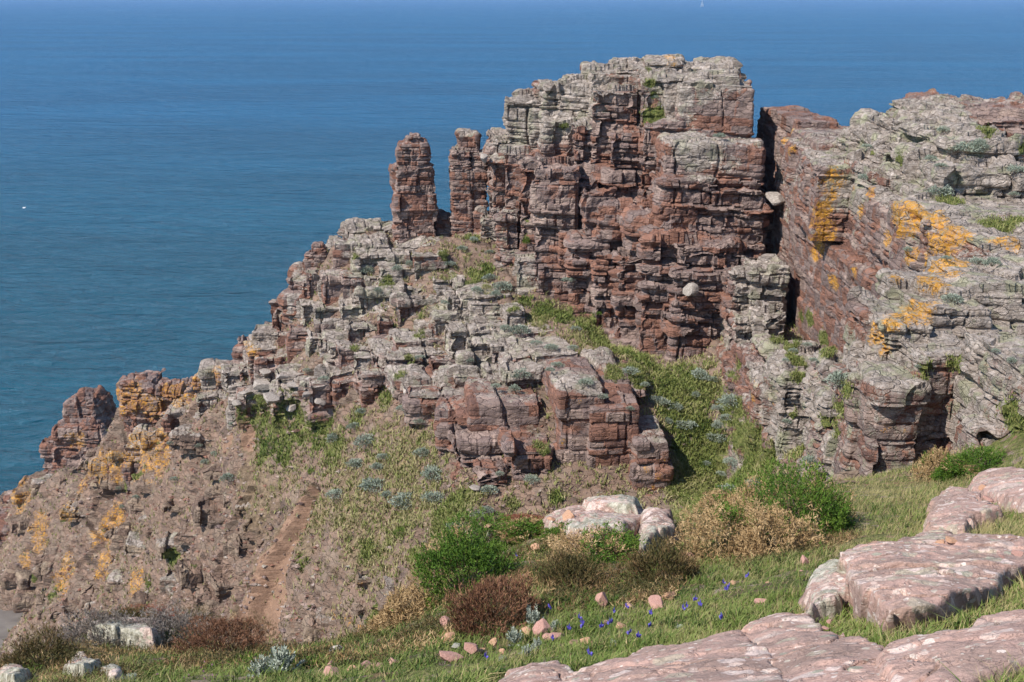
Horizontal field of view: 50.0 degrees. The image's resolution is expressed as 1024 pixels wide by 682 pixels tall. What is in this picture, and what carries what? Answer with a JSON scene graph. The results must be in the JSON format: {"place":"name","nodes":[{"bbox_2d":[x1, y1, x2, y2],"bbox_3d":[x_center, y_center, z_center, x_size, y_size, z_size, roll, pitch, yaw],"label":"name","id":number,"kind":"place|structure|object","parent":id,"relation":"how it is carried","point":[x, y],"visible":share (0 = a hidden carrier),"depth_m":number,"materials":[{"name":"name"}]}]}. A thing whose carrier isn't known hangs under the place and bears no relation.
{"place":"outdoors","nodes":[
{"label":"outdoors","id":0,"kind":"place"},
{"bbox_2d":[0,610,22,646],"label":"beach","id":1,"kind":"structure","parent":0,"point":[9,619],"depth_m":79.07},
{"bbox_2d":[0,416,397,642],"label":"scarp","id":2,"kind":"structure","parent":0,"point":[188,574],"depth_m":64.05,"materials":[{"name":"stone"}]},
{"bbox_2d":[0,53,790,544],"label":"cliff","id":3,"kind":"structure","parent":0,"point":[618,211],"depth_m":52.61,"materials":[{"name":"stone"}]},
{"bbox_2d":[253,379,269,390],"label":"boulder","id":4,"kind":"object","parent":3,"relation":"on","point":[261,384],"visible":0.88,"depth_m":59.36,"materials":[{"name":"stone"}]},
{"bbox_2d":[263,392,279,403],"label":"boulder","id":5,"kind":"object","parent":3,"relation":"on","point":[270,397],"visible":1,"depth_m":55.11,"materials":[{"name":"stone"}]},
{"bbox_2d":[302,241,327,275],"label":"rock pinnacle","id":6,"kind":"object","parent":3,"relation":"on","point":[316,255],"visible":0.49,"depth_m":62.87,"materials":[{"name":"stone"}]},
{"bbox_2d":[388,132,438,242],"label":"rock pillar","id":7,"kind":"object","parent":3,"relation":"on","point":[414,206],"visible":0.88,"depth_m":61.11,"materials":[{"name":"stone"}]},
{"bbox_2d":[448,128,488,235],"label":"rock pillar","id":8,"kind":"object","parent":3,"relation":"on","point":[467,171],"visible":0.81,"depth_m":61.40,"materials":[{"name":"stone"}]},
{"bbox_2d":[508,323,531,334],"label":"silver shrub","id":9,"kind":"object","parent":3,"relation":"on","point":[517,329],"visible":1,"depth_m":51.98,"materials":[{"name":"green plant"}]},
{"bbox_2d":[509,367,534,378],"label":"silver shrub","id":10,"kind":"object","parent":3,"relation":"on","point":[517,375],"visible":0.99,"depth_m":47.24,"materials":[{"name":"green plant"}]},
{"bbox_2d":[576,377,593,385],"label":"silver shrub","id":11,"kind":"object","parent":3,"relation":"on","point":[586,381],"visible":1,"depth_m":44.11,"materials":[{"name":"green plant"}]},
{"bbox_2d":[622,366,640,374],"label":"silver shrub","id":12,"kind":"object","parent":3,"relation":"on","point":[630,368],"visible":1,"depth_m":46.55,"materials":[{"name":"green plant"}]},
{"bbox_2d":[683,282,698,295],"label":"boulder","id":13,"kind":"object","parent":3,"relation":"on","point":[691,289],"visible":1,"depth_m":48.12,"materials":[{"name":"stone"}]},
{"bbox_2d":[0,231,1009,657],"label":"cliff slope","id":14,"kind":"structure","parent":0,"point":[264,603],"depth_m":55.19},
{"bbox_2d":[39,385,116,473],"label":"sea stack","id":15,"kind":"object","parent":14,"relation":"on","point":[79,430],"visible":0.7,"depth_m":88.24,"materials":[{"name":"stone"}]},
{"bbox_2d":[104,602,180,616],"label":"creeping plant","id":16,"kind":"object","parent":14,"relation":"on","point":[151,609],"visible":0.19,"depth_m":29.83,"materials":[{"name":"red plant"}]},
{"bbox_2d":[118,373,177,431],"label":"rock outcrop","id":17,"kind":"object","parent":14,"relation":"on","point":[125,387],"visible":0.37,"depth_m":76.15,"materials":[{"name":"stone"}]},
{"bbox_2d":[155,596,223,623],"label":"heather bush","id":18,"kind":"object","parent":14,"relation":"on","point":[193,614],"visible":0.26,"depth_m":30.12,"materials":[{"name":"brown plant"}]},
{"bbox_2d":[227,610,280,646],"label":"heather bush","id":19,"kind":"object","parent":14,"relation":"on","point":[266,623],"visible":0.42,"depth_m":30.04,"materials":[{"name":"brown plant"}]},
{"bbox_2d":[326,488,343,498],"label":"silver shrub","id":20,"kind":"object","parent":14,"relation":"on","point":[333,492],"visible":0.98,"depth_m":48.99,"materials":[{"name":"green plant"}]},
{"bbox_2d":[344,457,362,467],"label":"silver shrub","id":21,"kind":"object","parent":14,"relation":"on","point":[356,461],"visible":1,"depth_m":49.42,"materials":[{"name":"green plant"}]},
{"bbox_2d":[353,433,374,449],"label":"silver shrub","id":22,"kind":"object","parent":14,"relation":"on","point":[363,438],"visible":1,"depth_m":50.06,"materials":[{"name":"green plant"}]},
{"bbox_2d":[358,477,384,492],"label":"silver shrub","id":23,"kind":"object","parent":14,"relation":"on","point":[366,484],"visible":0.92,"depth_m":47.25,"materials":[{"name":"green plant"}]},
{"bbox_2d":[0,232,799,653],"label":"rubble","id":24,"kind":"object","parent":14,"relation":"on","point":[288,608],"visible":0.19,"depth_m":56.39,"materials":[{"name":"stone"}]},
{"bbox_2d":[387,492,414,509],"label":"silver shrub","id":25,"kind":"object","parent":14,"relation":"on","point":[401,496],"visible":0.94,"depth_m":45.24,"materials":[{"name":"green plant"}]},
{"bbox_2d":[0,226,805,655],"bbox_3d":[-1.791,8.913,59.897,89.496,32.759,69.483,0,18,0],"label":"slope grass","id":26,"kind":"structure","parent":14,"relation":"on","point":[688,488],"depth_m":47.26,"materials":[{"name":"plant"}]},
{"bbox_2d":[411,446,429,456],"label":"silver shrub","id":27,"kind":"object","parent":14,"relation":"on","point":[420,451],"visible":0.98,"depth_m":46.99,"materials":[{"name":"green plant"}]},
{"bbox_2d":[405,537,441,596],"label":"gorse bush","id":28,"kind":"object","parent":14,"relation":"on","point":[409,577],"visible":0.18,"depth_m":29.42,"materials":[{"name":"beige plant"}]},
{"bbox_2d":[419,464,442,481],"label":"silver shrub","id":29,"kind":"object","parent":14,"relation":"on","point":[431,470],"visible":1,"depth_m":45.62,"materials":[{"name":"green plant"}]},
{"bbox_2d":[421,490,444,502],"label":"silver shrub","id":30,"kind":"object","parent":14,"relation":"on","point":[430,493],"visible":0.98,"depth_m":44.11,"materials":[{"name":"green plant"}]},
{"bbox_2d":[434,209,451,236],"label":"boulder","id":31,"kind":"object","parent":14,"relation":"on","point":[442,224],"visible":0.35,"depth_m":62.53,"materials":[{"name":"stone"}]},
{"bbox_2d":[479,484,497,493],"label":"silver shrub","id":32,"kind":"object","parent":14,"relation":"on","point":[490,487],"visible":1,"depth_m":43.44,"materials":[{"name":"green plant"}]},
{"bbox_2d":[492,280,512,290],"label":"silver shrub","id":33,"kind":"object","parent":14,"relation":"on","point":[506,284],"visible":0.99,"depth_m":55.78,"materials":[{"name":"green plant"}]},
{"bbox_2d":[491,512,543,521],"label":"creeping plant","id":34,"kind":"object","parent":14,"relation":"on","point":[516,515],"visible":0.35,"depth_m":28.81,"materials":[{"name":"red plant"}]},
{"bbox_2d":[524,474,540,484],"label":"silver shrub","id":35,"kind":"object","parent":14,"relation":"on","point":[532,478],"visible":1,"depth_m":43.52,"materials":[{"name":"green plant"}]},
{"bbox_2d":[648,395,670,404],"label":"silver shrub","id":36,"kind":"object","parent":14,"relation":"on","point":[660,399],"visible":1,"depth_m":46.52,"materials":[{"name":"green plant"}]},
{"bbox_2d":[674,419,698,429],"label":"silver shrub","id":37,"kind":"object","parent":14,"relation":"on","point":[683,425],"visible":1,"depth_m":45.82,"materials":[{"name":"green plant"}]},
{"bbox_2d":[691,367,710,380],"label":"silver shrub","id":38,"kind":"object","parent":14,"relation":"on","point":[696,370],"visible":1,"depth_m":47.62,"materials":[{"name":"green plant"}]},
{"bbox_2d":[705,431,727,442],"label":"silver shrub","id":39,"kind":"object","parent":14,"relation":"on","point":[718,437],"visible":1,"depth_m":45.52,"materials":[{"name":"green plant"}]},
{"bbox_2d":[715,333,843,483],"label":"rock spur","id":40,"kind":"structure","parent":14,"relation":"on","point":[771,393],"depth_m":36.72,"materials":[{"name":"stone"}]},
{"bbox_2d":[124,65,1023,491],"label":"ledge grass","id":41,"kind":"structure","parent":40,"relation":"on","point":[790,355],"depth_m":40.48,"materials":[{"name":"plant"}]},
{"bbox_2d":[715,393,739,406],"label":"silver shrub","id":42,"kind":"object","parent":40,"relation":"on","point":[731,396],"visible":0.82,"depth_m":41.46,"materials":[{"name":"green plant"}]},
{"bbox_2d":[722,457,737,466],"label":"silver shrub","id":43,"kind":"object","parent":40,"relation":"on","point":[727,459],"visible":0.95,"depth_m":41.81,"materials":[{"name":"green plant"}]},
{"bbox_2d":[799,453,820,468],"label":"silver shrub","id":44,"kind":"object","parent":40,"relation":"on","point":[808,459],"visible":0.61,"depth_m":27.05,"materials":[{"name":"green plant"}]},
{"bbox_2d":[0,0,1023,494],"bbox_3d":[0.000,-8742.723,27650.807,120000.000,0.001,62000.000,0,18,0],"label":"sea","id":45,"kind":"structure","parent":0,"point":[184,184],"depth_m":448.52,"materials":[{"name":"liquid"}]},
{"bbox_2d":[1,430,1023,681],"bbox_3d":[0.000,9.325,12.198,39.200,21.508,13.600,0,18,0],"label":"clifftop ground","id":46,"kind":"structure","parent":0,"point":[1017,439],"depth_m":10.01,"materials":[{"name":"plant"}]},
{"bbox_2d":[0,663,31,681],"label":"lichen boulder","id":47,"kind":"object","parent":46,"relation":"on","point":[13,672],"visible":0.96,"depth_m":10.80,"materials":[{"name":"stone"}]},
{"bbox_2d":[0,621,90,670],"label":"heather bush","id":48,"kind":"object","parent":46,"relation":"on","point":[25,653],"visible":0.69,"depth_m":12.29,"materials":[{"name":"brown plant"}]},
{"bbox_2d":[63,651,100,676],"bbox_3d":[-4.556,3.570,11.663,0.677,1.224,1.883,-5,18,-15],"label":"lichen boulder","id":49,"kind":"object","parent":46,"relation":"on","point":[89,663],"visible":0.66,"depth_m":11.35,"materials":[{"name":"stone"}]},
{"bbox_2d":[46,605,147,651],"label":"heather bush","id":50,"kind":"object","parent":46,"relation":"on","point":[85,629],"visible":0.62,"depth_m":13.60,"materials":[{"name":"brown plant"}]},
{"bbox_2d":[101,664,124,681],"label":"lichen boulder","id":51,"kind":"object","parent":46,"relation":"on","point":[115,672],"visible":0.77,"depth_m":10.40,"materials":[{"name":"stone"}]},
{"bbox_2d":[84,603,155,625],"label":"heather bush","id":52,"kind":"object","parent":46,"relation":"on","point":[136,612],"visible":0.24,"depth_m":15.11,"materials":[{"name":"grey plant"}]},
{"bbox_2d":[87,617,170,650],"bbox_3d":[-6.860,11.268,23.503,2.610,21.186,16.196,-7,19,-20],"label":"rock outcrop","id":53,"kind":"object","parent":46,"relation":"on","point":[144,634],"visible":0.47,"depth_m":13.43,"materials":[{"name":"stone"}]},
{"bbox_2d":[113,598,217,650],"bbox_3d":[-4.311,3.597,13.617,1.392,0.590,1.151,-7,19,-20],"label":"heather bush","id":54,"kind":"object","parent":46,"relation":"on","point":[162,616],"visible":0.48,"depth_m":13.71,"materials":[{"name":"brown plant"}]},
{"bbox_2d":[169,612,274,654],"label":"heather bush","id":55,"kind":"object","parent":46,"relation":"on","point":[221,629],"visible":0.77,"depth_m":12.53,"materials":[{"name":"brown plant"}]},
{"bbox_2d":[247,654,270,676],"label":"silver ragwort","id":56,"kind":"object","parent":46,"relation":"on","point":[258,670],"visible":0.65,"depth_m":9.23,"materials":[{"name":"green plant"}]},
{"bbox_2d":[263,643,305,672],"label":"silver ragwort","id":57,"kind":"object","parent":46,"relation":"on","point":[280,656],"visible":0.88,"depth_m":9.19,"materials":[{"name":"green plant"}]},
{"bbox_2d":[366,604,410,638],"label":"gorse bush","id":58,"kind":"object","parent":46,"relation":"on","point":[373,622],"visible":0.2,"depth_m":11.35,"materials":[{"name":"beige plant"}]},
{"bbox_2d":[373,581,440,633],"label":"dry shrub","id":59,"kind":"object","parent":46,"relation":"on","point":[396,601],"visible":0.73,"depth_m":11.22,"materials":[{"name":"beige plant"}]},
{"bbox_2d":[0,476,861,681],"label":"heath","id":60,"kind":"object","parent":46,"relation":"on","point":[331,649],"visible":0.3,"depth_m":10.68,"materials":[{"name":"green plant"}]},
{"bbox_2d":[440,616,452,630],"bbox_3d":[-0.574,2.503,9.671,0.091,0.162,0.131,-21,16,-23],"label":"stone","id":61,"kind":"object","parent":46,"relation":"on","point":[445,618],"visible":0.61,"depth_m":9.64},
{"bbox_2d":[439,651,463,662],"bbox_3d":[-0.454,2.332,8.102,0.193,0.081,0.146,8,4,-30],"label":"stone","id":62,"kind":"object","parent":46,"relation":"on","point":[447,655],"visible":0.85,"depth_m":8.06,"materials":[{"name":"stone"}]},
{"bbox_2d":[410,520,525,616],"bbox_3d":[-0.437,2.361,11.657,1.399,0.912,1.512,0,18,0],"label":"gorse bush","id":63,"kind":"object","parent":46,"relation":"on","point":[473,554],"visible":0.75,"depth_m":11.53,"materials":[{"name":"green plant"}]},
{"bbox_2d":[464,642,477,654],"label":"stone","id":64,"kind":"object","parent":46,"relation":"on","point":[470,647],"visible":0.94,"depth_m":8.17,"materials":[{"name":"stone"}]},
{"bbox_2d":[427,506,525,569],"bbox_3d":[-0.345,2.559,14.350,1.355,0.664,1.485,-12,21,-34],"label":"gorse bush","id":65,"kind":"object","parent":46,"relation":"on","point":[475,525],"visible":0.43,"depth_m":14.50,"materials":[{"name":"green plant"}]},
{"bbox_2d":[443,569,542,642],"bbox_3d":[-0.140,2.237,9.382,0.989,0.532,1.052,-16,24,-42],"label":"heather bush","id":66,"kind":"object","parent":46,"relation":"on","point":[479,589],"visible":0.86,"depth_m":9.29,"materials":[{"name":"brown plant"}]},
{"bbox_2d":[506,626,523,645],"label":"silver ragwort","id":67,"kind":"object","parent":46,"relation":"on","point":[513,637],"visible":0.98,"depth_m":8.39,"materials":[{"name":"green plant"}]},
{"bbox_2d":[494,515,544,543],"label":"gorse bush","id":68,"kind":"object","parent":46,"relation":"on","point":[524,526],"visible":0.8,"depth_m":14.14,"materials":[{"name":"green plant"}]},
{"bbox_2d":[525,604,543,626],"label":"silver ragwort","id":69,"kind":"object","parent":46,"relation":"on","point":[531,616],"visible":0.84,"depth_m":9.11,"materials":[{"name":"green plant"}]},
{"bbox_2d":[498,660,577,681],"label":"bedrock slab","id":70,"kind":"structure","parent":46,"relation":"on","point":[553,671],"depth_m":5.93,"materials":[{"name":"stone"}]},
{"bbox_2d":[532,618,551,636],"bbox_3d":[0.235,2.265,8.616,0.147,0.114,0.137,-4,32,-24],"label":"stone","id":71,"kind":"object","parent":46,"relation":"on","point":[540,625],"visible":0.75,"depth_m":8.59,"materials":[{"name":"stone"}]},
{"bbox_2d":[539,519,573,549],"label":"gorse bush","id":72,"kind":"object","parent":46,"relation":"on","point":[554,530],"visible":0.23,"depth_m":13.40,"materials":[{"name":"green plant"}]},
{"bbox_2d":[531,548,609,591],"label":"heather bush","id":73,"kind":"object","parent":46,"relation":"on","point":[562,568],"visible":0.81,"depth_m":10.56,"materials":[{"name":"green plant"}]},
{"bbox_2d":[539,519,646,568],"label":"gorse bush","id":74,"kind":"object","parent":46,"relation":"on","point":[617,549],"visible":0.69,"depth_m":11.62,"materials":[{"name":"beige plant"}]},
{"bbox_2d":[542,505,643,548],"bbox_3d":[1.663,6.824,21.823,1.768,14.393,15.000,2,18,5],"label":"rock outcrop","id":75,"kind":"object","parent":46,"relation":"on","point":[582,518],"visible":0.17,"depth_m":13.40,"materials":[{"name":"stone"}]},
{"bbox_2d":[562,510,574,519],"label":"stone","id":76,"kind":"object","parent":75,"relation":"on","point":[567,514],"visible":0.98,"depth_m":13.53,"materials":[{"name":"stone"}]},
{"bbox_2d":[595,592,607,608],"bbox_3d":[0.778,2.249,9.476,0.110,0.212,0.120,-28,39,-27],"label":"stone","id":77,"kind":"object","parent":46,"relation":"on","point":[601,596],"visible":0.94,"depth_m":9.43,"materials":[{"name":"stone"}]},
{"bbox_2d":[582,494,641,514],"bbox_3d":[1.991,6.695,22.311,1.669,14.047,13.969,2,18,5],"label":"rock outcrop","id":78,"kind":"object","parent":46,"relation":"on","point":[623,503],"visible":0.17,"depth_m":14.06,"materials":[{"name":"stone"}]},
{"bbox_2d":[593,528,639,552],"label":"gorse bush","id":79,"kind":"object","parent":46,"relation":"on","point":[636,541],"visible":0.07,"depth_m":12.57,"materials":[{"name":"green plant"}]},
{"bbox_2d":[648,595,662,609],"bbox_3d":[1.186,2.152,8.991,0.122,0.083,0.186,-1,27,-14],"label":"stone","id":80,"kind":"object","parent":46,"relation":"on","point":[655,601],"visible":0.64,"depth_m":8.97,"materials":[{"name":"stone"}]},
{"bbox_2d":[637,507,678,555],"bbox_3d":[1.675,2.413,13.026,0.771,1.091,2.355,0,18,0],"label":"rock outcrop","id":81,"kind":"object","parent":46,"relation":"on","point":[655,522],"visible":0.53,"depth_m":12.73,"materials":[{"name":"stone"}]},
{"bbox_2d":[614,535,705,589],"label":"heather bush","id":82,"kind":"object","parent":46,"relation":"on","point":[673,562],"visible":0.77,"depth_m":10.23,"materials":[{"name":"brown plant"}]},
{"bbox_2d":[568,630,788,681],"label":"bedrock slab","id":83,"kind":"structure","parent":46,"relation":"on","point":[734,656],"depth_m":5.31,"materials":[{"name":"stone"}]},
{"bbox_2d":[694,483,741,511],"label":"gorse bush","id":84,"kind":"object","parent":46,"relation":"on","point":[717,490],"visible":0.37,"depth_m":14.94,"materials":[{"name":"beige plant"}]},
{"bbox_2d":[667,490,778,563],"bbox_3d":[2.257,1.983,11.601,1.307,0.758,1.429,0,18,0],"label":"gorse bush","id":85,"kind":"object","parent":46,"relation":"on","point":[721,521],"visible":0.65,"depth_m":11.52,"materials":[{"name":"beige plant"}]},
{"bbox_2d":[711,470,802,530],"bbox_3d":[2.967,1.909,13.009,1.197,0.818,1.412,0,18,0],"label":"gorse bush","id":86,"kind":"object","parent":46,"relation":"on","point":[750,493],"visible":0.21,"depth_m":13.14,"materials":[{"name":"beige plant"}]},
{"bbox_2d":[731,499,824,563],"bbox_3d":[2.686,1.925,11.005,1.026,0.594,1.149,15,23,38],"label":"gorse bush","id":87,"kind":"object","parent":46,"relation":"on","point":[791,532],"visible":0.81,"depth_m":10.96,"materials":[{"name":"beige plant"}]},
{"bbox_2d":[725,454,864,544],"bbox_3d":[3.210,1.839,11.829,1.670,0.917,1.652,13,22,35],"label":"gorse bush","id":88,"kind":"object","parent":46,"relation":"on","point":[828,505],"visible":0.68,"depth_m":11.88,"materials":[{"name":"green plant"}]},
{"bbox_2d":[740,612,886,681],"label":"bedrock slab","id":89,"kind":"structure","parent":46,"relation":"on","point":[803,647],"depth_m":4.99,"materials":[{"name":"stone"}]},
{"bbox_2d":[798,559,849,622],"bbox_3d":[2.216,1.911,7.713,0.694,1.232,2.266,5,18,16],"label":"lichen boulder","id":90,"kind":"object","parent":46,"relation":"on","point":[823,594],"visible":0.33,"depth_m":7.23,"materials":[{"name":"stone"}]},
{"bbox_2d":[837,529,1023,634],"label":"rock ledge","id":91,"kind":"object","parent":46,"relation":"on","point":[914,579],"visible":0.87,"depth_m":6.77,"materials":[{"name":"stone"}]},
{"bbox_2d":[909,445,968,481],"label":"gorse bush","id":92,"kind":"object","parent":46,"relation":"on","point":[929,462],"visible":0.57,"depth_m":16.45,"materials":[{"name":"beige plant"}]},
{"bbox_2d":[929,461,965,484],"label":"gorse bush","id":93,"kind":"object","parent":46,"relation":"on","point":[941,473],"visible":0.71,"depth_m":15.90,"materials":[{"name":"green plant"}]},
{"bbox_2d":[875,609,1023,681],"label":"bedrock slab","id":94,"kind":"structure","parent":46,"relation":"on","point":[986,639],"depth_m":4.26,"materials":[{"name":"stone"}]},
{"bbox_2d":[922,486,1003,533],"bbox_3d":[4.858,1.984,11.906,0.997,1.804,4.274,8,19,22],"label":"rock ledge","id":95,"kind":"object","parent":46,"relation":"on","point":[955,510],"visible":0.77,"depth_m":10.97,"materials":[{"name":"stone"}]},
{"bbox_2d":[941,442,1009,478],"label":"gorse bush","id":96,"kind":"object","parent":46,"relation":"on","point":[973,456],"visible":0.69,"depth_m":15.71,"materials":[{"name":"green plant"}]},
{"bbox_2d":[968,466,1023,512],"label":"rock ledge","id":97,"kind":"object","parent":46,"relation":"on","point":[1003,485],"visible":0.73,"depth_m":12.69,"materials":[{"name":"stone"}]},
{"bbox_2d":[756,88,1023,352],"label":"cliff","id":98,"kind":"structure","parent":0,"point":[840,230],"depth_m":40.29,"materials":[{"name":"stone"}]},
{"bbox_2d":[765,192,784,205],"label":"boulder","id":99,"kind":"object","parent":98,"relation":"on","point":[775,198],"visible":0.94,"depth_m":49.80,"materials":[{"name":"stone"}]},
{"bbox_2d":[924,184,954,195],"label":"silver shrub","id":100,"kind":"object","parent":98,"relation":"on","point":[937,192],"visible":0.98,"depth_m":33.60,"materials":[{"name":"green plant"}]},
{"bbox_2d":[948,141,982,152],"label":"silver shrub","id":101,"kind":"object","parent":98,"relation":"on","point":[960,144],"visible":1,"depth_m":35.71,"materials":[{"name":"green plant"}]},
{"bbox_2d":[970,137,988,147],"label":"silver shrub","id":102,"kind":"object","parent":98,"relation":"on","point":[978,141],"visible":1,"depth_m":35.66,"materials":[{"name":"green plant"}]},
{"bbox_2d":[1006,164,1023,172],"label":"silver shrub","id":103,"kind":"object","parent":98,"relation":"on","point":[1018,168],"visible":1,"depth_m":33.47,"materials":[{"name":"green plant"}]},
{"bbox_2d":[829,254,1023,477],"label":"cliff","id":104,"kind":"structure","parent":0,"point":[896,413],"depth_m":19.57,"materials":[{"name":"stone"}]},
{"bbox_2d":[823,369,848,387],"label":"silver shrub","id":105,"kind":"object","parent":104,"relation":"on","point":[837,375],"visible":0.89,"depth_m":20.08,"materials":[{"name":"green plant"}]},
{"bbox_2d":[939,292,964,302],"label":"silver shrub","id":106,"kind":"object","parent":104,"relation":"on","point":[949,296],"visible":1,"depth_m":20.64,"materials":[{"name":"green plant"}]},
{"bbox_2d":[983,256,1002,266],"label":"silver shrub","id":107,"kind":"object","parent":104,"relation":"on","point":[993,260],"visible":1,"depth_m":22.65,"materials":[{"name":"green plant"}]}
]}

